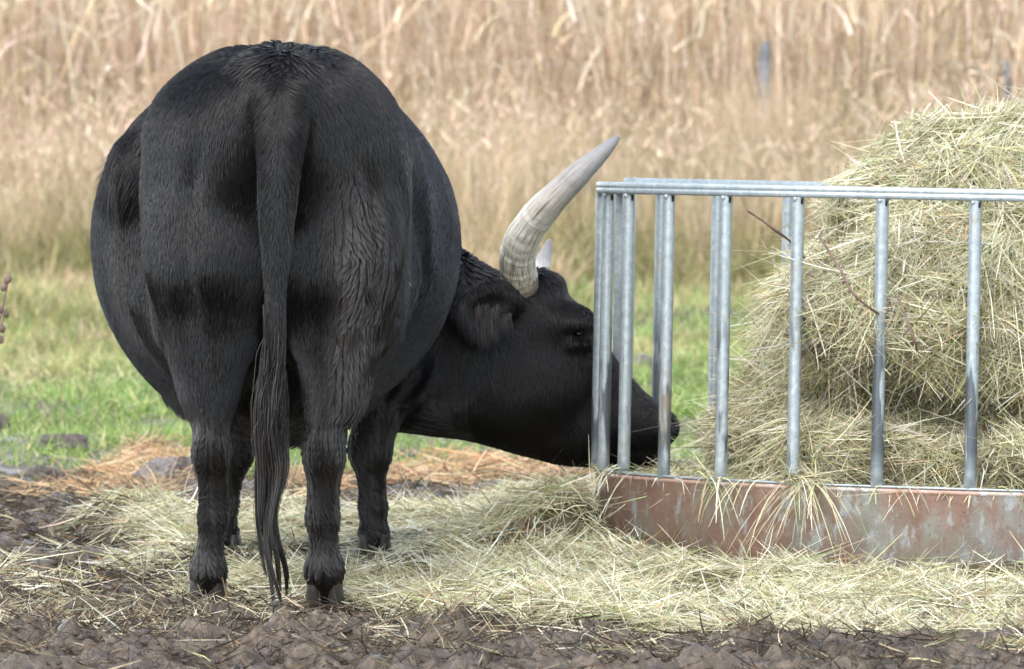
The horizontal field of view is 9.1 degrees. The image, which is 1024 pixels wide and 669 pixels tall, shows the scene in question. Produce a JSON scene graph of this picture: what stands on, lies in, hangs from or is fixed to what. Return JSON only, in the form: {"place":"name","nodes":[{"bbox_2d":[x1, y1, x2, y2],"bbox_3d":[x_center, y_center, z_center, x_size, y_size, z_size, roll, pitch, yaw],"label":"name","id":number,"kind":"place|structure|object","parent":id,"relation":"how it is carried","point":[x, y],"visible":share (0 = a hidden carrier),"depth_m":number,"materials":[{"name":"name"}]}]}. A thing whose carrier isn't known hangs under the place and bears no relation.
{"place":"outdoors","nodes":[
{"label":"outdoors","id":0,"kind":"place"},
{"bbox_2d":[0,289,1023,668],"bbox_3d":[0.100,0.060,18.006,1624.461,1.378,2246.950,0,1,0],"label":"ground","id":1,"kind":"structure","parent":0,"point":[774,655],"depth_m":14.59,"materials":[{"name":"soil"}]},
{"bbox_2d":[0,412,10,432],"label":"mud clod","id":2,"kind":"object","parent":1,"relation":"on","point":[3,419],"visible":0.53,"depth_m":23.89,"materials":[{"name":"grey soil"}]},
{"bbox_2d":[0,274,11,343],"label":"dead weed","id":3,"kind":"object","parent":1,"relation":"on","point":[4,287],"visible":1,"depth_m":20.00,"materials":[{"name":"brown plant"}]},
{"bbox_2d":[24,465,58,478],"bbox_3d":[-1.559,0.484,21.174,0.119,0.106,0.109,0,1,0],"label":"mud clod","id":4,"kind":"object","parent":1,"relation":"on","point":[36,471],"visible":0.41,"depth_m":21.15,"materials":[{"name":"grey soil"}]},
{"bbox_2d":[34,433,88,451],"bbox_3d":[-1.597,0.405,22.701,0.197,0.111,0.191,0,1,0],"label":"mud clod","id":5,"kind":"object","parent":1,"relation":"on","point":[70,437],"visible":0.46,"depth_m":22.66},
{"bbox_2d":[133,461,178,479],"bbox_3d":[-1.157,0.471,20.805,0.157,0.122,0.120,0,1,0],"label":"mud clod","id":6,"kind":"object","parent":1,"relation":"on","point":[154,466],"visible":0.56,"depth_m":20.78,"materials":[{"name":"grey soil"}]},
{"bbox_2d":[151,456,176,468],"bbox_3d":[-1.159,0.469,21.402,0.128,0.128,0.137,0,1,0],"label":"mud clod","id":7,"kind":"object","parent":1,"relation":"on","point":[171,458],"visible":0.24,"depth_m":21.36,"materials":[{"name":"grey soil"}]},
{"bbox_2d":[175,456,194,474],"bbox_3d":[-1.071,0.461,21.151,0.089,0.135,0.074,0,1,0],"label":"mud clod","id":8,"kind":"object","parent":1,"relation":"on","point":[183,463],"visible":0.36,"depth_m":21.13,"materials":[{"name":"soil"}]},
{"bbox_2d":[0,421,595,499],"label":"dead grass","id":9,"kind":"structure","parent":1,"relation":"on","point":[474,458],"depth_m":21.21,"materials":[{"name":"brown plant"}]},
{"bbox_2d":[90,39,679,606],"bbox_3d":[-0.491,-0.049,17.052,1.267,1.411,2.560,1,1,24],"label":"cow","id":10,"kind":"object","parent":1,"relation":"on","point":[276,229],"visible":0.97,"depth_m":15.96},
{"bbox_2d":[0,258,775,480],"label":"grass","id":11,"kind":"structure","parent":1,"relation":"on","point":[71,361],"depth_m":26.75,"materials":[{"name":"green plant"}]},
{"bbox_2d":[397,448,426,461],"bbox_3d":[-0.342,0.429,22.259,0.117,0.074,0.116,0,1,0],"label":"mud clod","id":12,"kind":"object","parent":1,"relation":"on","point":[408,453],"visible":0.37,"depth_m":22.22,"materials":[{"name":"soil"}]},
{"bbox_2d":[0,467,1009,668],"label":"mud crumbs","id":13,"kind":"object","parent":1,"relation":"on","point":[82,636],"visible":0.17,"depth_m":14.59,"materials":[{"name":"soil"}]},
{"bbox_2d":[0,434,1023,661],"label":"scattered hay","id":14,"kind":"object","parent":1,"relation":"on","point":[802,587],"visible":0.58,"depth_m":16.43},
{"bbox_2d":[0,0,1023,178],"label":"tall reeds","id":15,"kind":"object","parent":1,"relation":"on","point":[951,24],"visible":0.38,"depth_m":43.51,"materials":[{"name":"beige plant"}]},
{"bbox_2d":[0,0,1023,277],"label":"dry grass","id":16,"kind":"structure","parent":1,"relation":"on","point":[500,190],"depth_m":40.90,"materials":[{"name":"beige plant"}]},
{"bbox_2d":[0,17,1023,359],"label":"rough grass","id":17,"kind":"structure","parent":1,"relation":"on","point":[564,255],"depth_m":38.20,"materials":[{"name":"beige plant"}]},
{"bbox_2d":[0,453,1023,668],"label":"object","id":18,"kind":"structure","parent":1,"relation":"on","point":[4,529],"depth_m":15.06,"materials":[{"name":"soil"}]},
{"bbox_2d":[634,353,651,366],"bbox_3d":[0.578,0.139,28.467,0.116,0.111,0.105,0,1,0],"label":"mud clod","id":19,"kind":"object","parent":1,"relation":"on","point":[641,357],"visible":0.43,"depth_m":28.45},
{"bbox_2d":[758,41,770,159],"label":"fence post","id":20,"kind":"object","parent":1,"relation":"on","point":[764,57],"visible":0.21,"depth_m":42.54,"materials":[{"name":"grey wood"}]},
{"bbox_2d":[1,62,998,65],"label":"fence wire","id":21,"kind":"object","parent":20,"relation":"attached to","point":[564,64],"visible":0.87,"depth_m":42.52,"materials":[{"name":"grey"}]},
{"bbox_2d":[591,178,1023,570],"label":"ring feeder","id":22,"kind":"object","parent":1,"relation":"on","point":[953,527],"visible":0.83,"depth_m":16.87,"materials":[{"name":"grey metal"}]},
{"bbox_2d":[587,60,1023,541],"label":"hay heap","id":23,"kind":"object","parent":22,"relation":"in","point":[980,146],"visible":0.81,"depth_m":16.90,"materials":[{"name":"beige plant"}]},
{"bbox_2d":[747,210,804,258],"bbox_3d":[0.723,-0.266,17.054,0.222,0.132,0.057,-1,2,-44],"label":"twig","id":24,"kind":"object","parent":23,"relation":"on","point":[771,227],"visible":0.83,"depth_m":17.00,"materials":[{"name":"brown wood"}]},
{"bbox_2d":[819,235,878,314],"bbox_3d":[0.895,-0.147,16.699,0.182,0.221,0.205,0,1,0],"label":"twig","id":25,"kind":"object","parent":23,"relation":"on","point":[846,280],"visible":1,"depth_m":16.62,"materials":[{"name":"brown wood"}]},
{"bbox_2d":[896,296,917,350],"bbox_3d":[1.022,-0.028,16.612,0.067,0.144,0.048,1,1,22],"label":"twig","id":26,"kind":"object","parent":23,"relation":"on","point":[908,324],"visible":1,"depth_m":16.59,"materials":[{"name":"brown plant"}]},
{"bbox_2d":[1003,59,1010,102],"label":"fence post","id":27,"kind":"object","parent":1,"relation":"on","point":[1007,81],"visible":0.16,"depth_m":42.55,"materials":[{"name":"grey wood"}]}
]}

